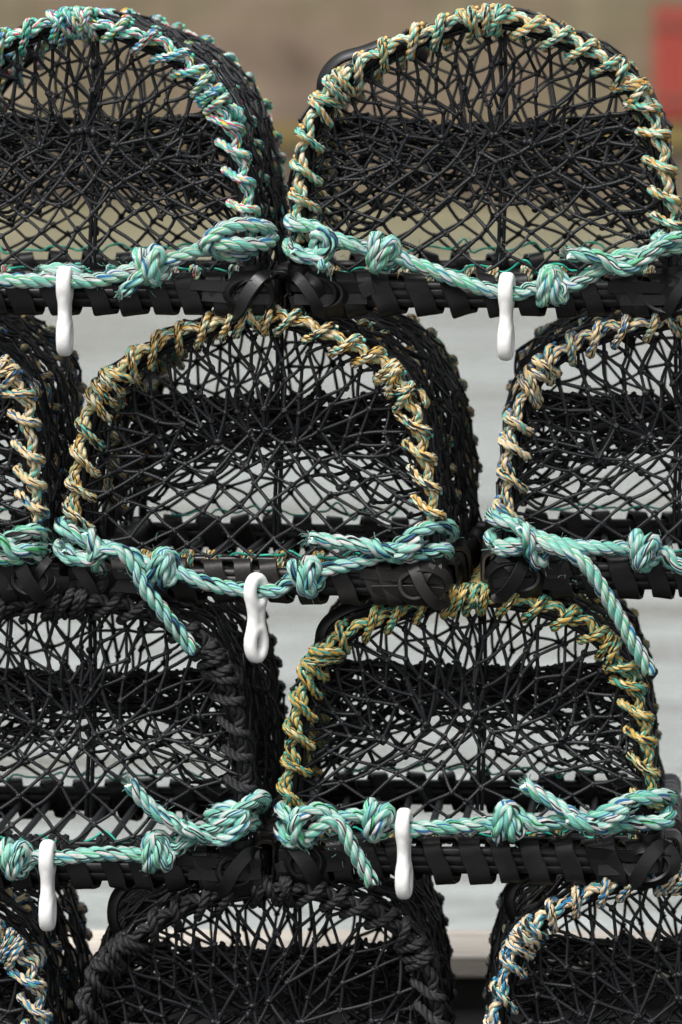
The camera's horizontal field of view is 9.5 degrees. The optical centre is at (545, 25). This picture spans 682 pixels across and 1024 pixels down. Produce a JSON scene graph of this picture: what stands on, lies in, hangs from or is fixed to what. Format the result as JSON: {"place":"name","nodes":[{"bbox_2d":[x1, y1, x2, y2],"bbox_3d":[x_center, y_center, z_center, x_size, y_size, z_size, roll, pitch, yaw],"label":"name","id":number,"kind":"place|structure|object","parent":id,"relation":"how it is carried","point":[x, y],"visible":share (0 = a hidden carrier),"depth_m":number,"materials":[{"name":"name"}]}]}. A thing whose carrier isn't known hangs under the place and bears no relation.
{"place":"outdoors","nodes":[
{"label":"outdoors","id":0,"kind":"place"},
{"bbox_2d":[0,307,681,929],"bbox_3d":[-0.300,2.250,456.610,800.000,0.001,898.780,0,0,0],"label":"water","id":1,"kind":"structure","parent":0,"point":[470,343],"depth_m":15.49,"materials":[{"name":"grey liquid"}]},
{"bbox_2d":[0,0,681,205],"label":"harbour wall","id":2,"kind":"structure","parent":1,"relation":"in","point":[284,51],"depth_m":48.00,"materials":[{"name":"stone"}]},
{"bbox_2d":[653,7,681,119],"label":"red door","id":3,"kind":"structure","parent":2,"relation":"attached to","point":[667,54],"depth_m":47.90,"materials":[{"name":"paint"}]},
{"bbox_2d":[0,203,681,259],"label":"foreshore","id":4,"kind":"structure","parent":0,"point":[444,218],"depth_m":43.24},
{"bbox_2d":[0,930,681,1006],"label":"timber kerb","id":5,"kind":"structure","parent":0,"point":[470,954],"depth_m":7.03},
{"bbox_2d":[0,1007,681,1023],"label":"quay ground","id":6,"kind":"structure","parent":0,"point":[470,1015],"depth_m":6.97,"materials":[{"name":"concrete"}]},
{"bbox_2d":[0,826,92,1023],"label":"lobster creel","id":7,"kind":"object","parent":6,"relation":"on","point":[27,959],"visible":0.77,"depth_m":6.18,"materials":[{"name":"fabric"}]},
{"bbox_2d":[0,544,288,897],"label":"lobster creel","id":8,"kind":"object","parent":7,"relation":"on","point":[248,714],"visible":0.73,"depth_m":6.03,"materials":[{"name":"fabric"}]},
{"bbox_2d":[0,313,105,605],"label":"lobster creel","id":9,"kind":"object","parent":8,"relation":"on","point":[34,402],"visible":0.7,"depth_m":6.08,"materials":[{"name":"fabric"}]},
{"bbox_2d":[0,521,55,566],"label":"green rope","id":10,"kind":"object","parent":9,"relation":"attached to","point":[29,553],"visible":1,"depth_m":5.95,"materials":[{"name":"teal fabric"}]},
{"bbox_2d":[0,5,290,321],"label":"lobster creel","id":11,"kind":"object","parent":9,"relation":"on","point":[232,120],"visible":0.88,"depth_m":6.02,"materials":[{"name":"fabric"}]},
{"bbox_2d":[0,209,278,300],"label":"green rope","id":12,"kind":"object","parent":11,"relation":"attached to","point":[152,265],"visible":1,"depth_m":5.95,"materials":[{"name":"teal fabric"}]},
{"bbox_2d":[56,266,73,355],"bbox_3d":[-0.700,0.415,5.961,0.024,0.132,0.040,0,0,0],"label":"white hook","id":13,"kind":"object","parent":12,"relation":"hanging from","point":[64,324],"visible":1,"depth_m":5.95,"materials":[{"name":"plastic"}]},
{"bbox_2d":[0,773,271,880],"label":"green rope","id":14,"kind":"object","parent":8,"relation":"attached to","point":[230,821],"visible":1,"depth_m":5.95,"materials":[{"name":"teal fabric"}]},
{"bbox_2d":[38,839,56,930],"bbox_3d":[-0.725,1.251,5.961,0.022,0.133,0.040,0,0,6],"label":"white hook","id":15,"kind":"object","parent":14,"relation":"hanging from","point":[47,912],"visible":1,"depth_m":5.95,"materials":[{"name":"plastic"}]},
{"bbox_2d":[61,301,485,610],"bbox_3d":[-0.398,0.630,6.256,0.598,0.449,0.601,0,0,5],"label":"lobster creel","id":16,"kind":"object","parent":8,"relation":"on","point":[127,388],"visible":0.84,"depth_m":6.03,"materials":[{"name":"black fabric"}]},
{"bbox_2d":[49,516,463,657],"bbox_3d":[-0.422,0.813,5.987,0.605,0.211,0.112,0,0,0],"label":"green rope","id":17,"kind":"object","parent":16,"relation":"attached to","point":[164,568],"visible":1,"depth_m":5.95,"materials":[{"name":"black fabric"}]},
{"bbox_2d":[244,572,268,662],"bbox_3d":[-0.421,0.862,5.961,0.040,0.132,0.022,0,0,-44],"label":"white hook","id":18,"kind":"object","parent":17,"relation":"hanging from","point":[256,642],"visible":1,"depth_m":5.95,"materials":[{"name":"plastic"}]},
{"bbox_2d":[285,3,681,321],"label":"lobster creel","id":19,"kind":"object","parent":16,"relation":"on","point":[321,172],"visible":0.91,"depth_m":6.01,"materials":[{"name":"black fabric"}]},
{"bbox_2d":[282,213,681,307],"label":"green rope","id":20,"kind":"object","parent":19,"relation":"attached to","point":[554,285],"visible":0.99,"depth_m":5.95,"materials":[{"name":"teal fabric"}]},
{"bbox_2d":[497,272,515,360],"bbox_3d":[-0.057,0.423,5.961,0.024,0.129,0.040,0,0,10],"label":"white hook","id":21,"kind":"object","parent":20,"relation":"hanging from","point":[506,335],"visible":1,"depth_m":5.95,"materials":[{"name":"plastic"}]},
{"bbox_2d":[72,824,456,1023],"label":"lobster creel","id":22,"kind":"object","parent":6,"relation":"on","point":[417,946],"visible":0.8,"depth_m":6.02,"materials":[{"name":"fabric"}]},
{"bbox_2d":[272,558,681,890],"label":"lobster creel","id":23,"kind":"object","parent":22,"relation":"on","point":[319,690],"visible":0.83,"depth_m":6.01,"materials":[{"name":"fabric"}]},
{"bbox_2d":[272,773,677,889],"bbox_3d":[-0.102,1.171,5.984,0.594,0.170,0.116,0,0,0],"label":"green rope","id":24,"kind":"object","parent":23,"relation":"attached to","point":[512,820],"visible":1,"depth_m":5.95,"materials":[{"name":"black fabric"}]},
{"bbox_2d":[395,808,412,899],"bbox_3d":[-0.206,1.205,5.961,0.022,0.133,0.040,0,0,12],"label":"white hook","id":25,"kind":"object","parent":24,"relation":"hanging from","point":[403,870],"visible":1,"depth_m":5.95,"materials":[{"name":"plastic"}]},
{"bbox_2d":[480,305,681,603],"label":"lobster creel","id":26,"kind":"object","parent":23,"relation":"on","point":[548,352],"visible":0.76,"depth_m":6.01,"materials":[{"name":"fabric"}]},
{"bbox_2d":[481,505,681,679],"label":"green rope","id":27,"kind":"object","parent":26,"relation":"attached to","point":[647,553],"visible":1,"depth_m":5.95,"materials":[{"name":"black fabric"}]},
{"bbox_2d":[483,795,681,1023],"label":"lobster creel","id":28,"kind":"object","parent":6,"relation":"on","point":[520,937],"visible":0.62,"depth_m":6.03,"materials":[{"name":"fabric"}]}
]}

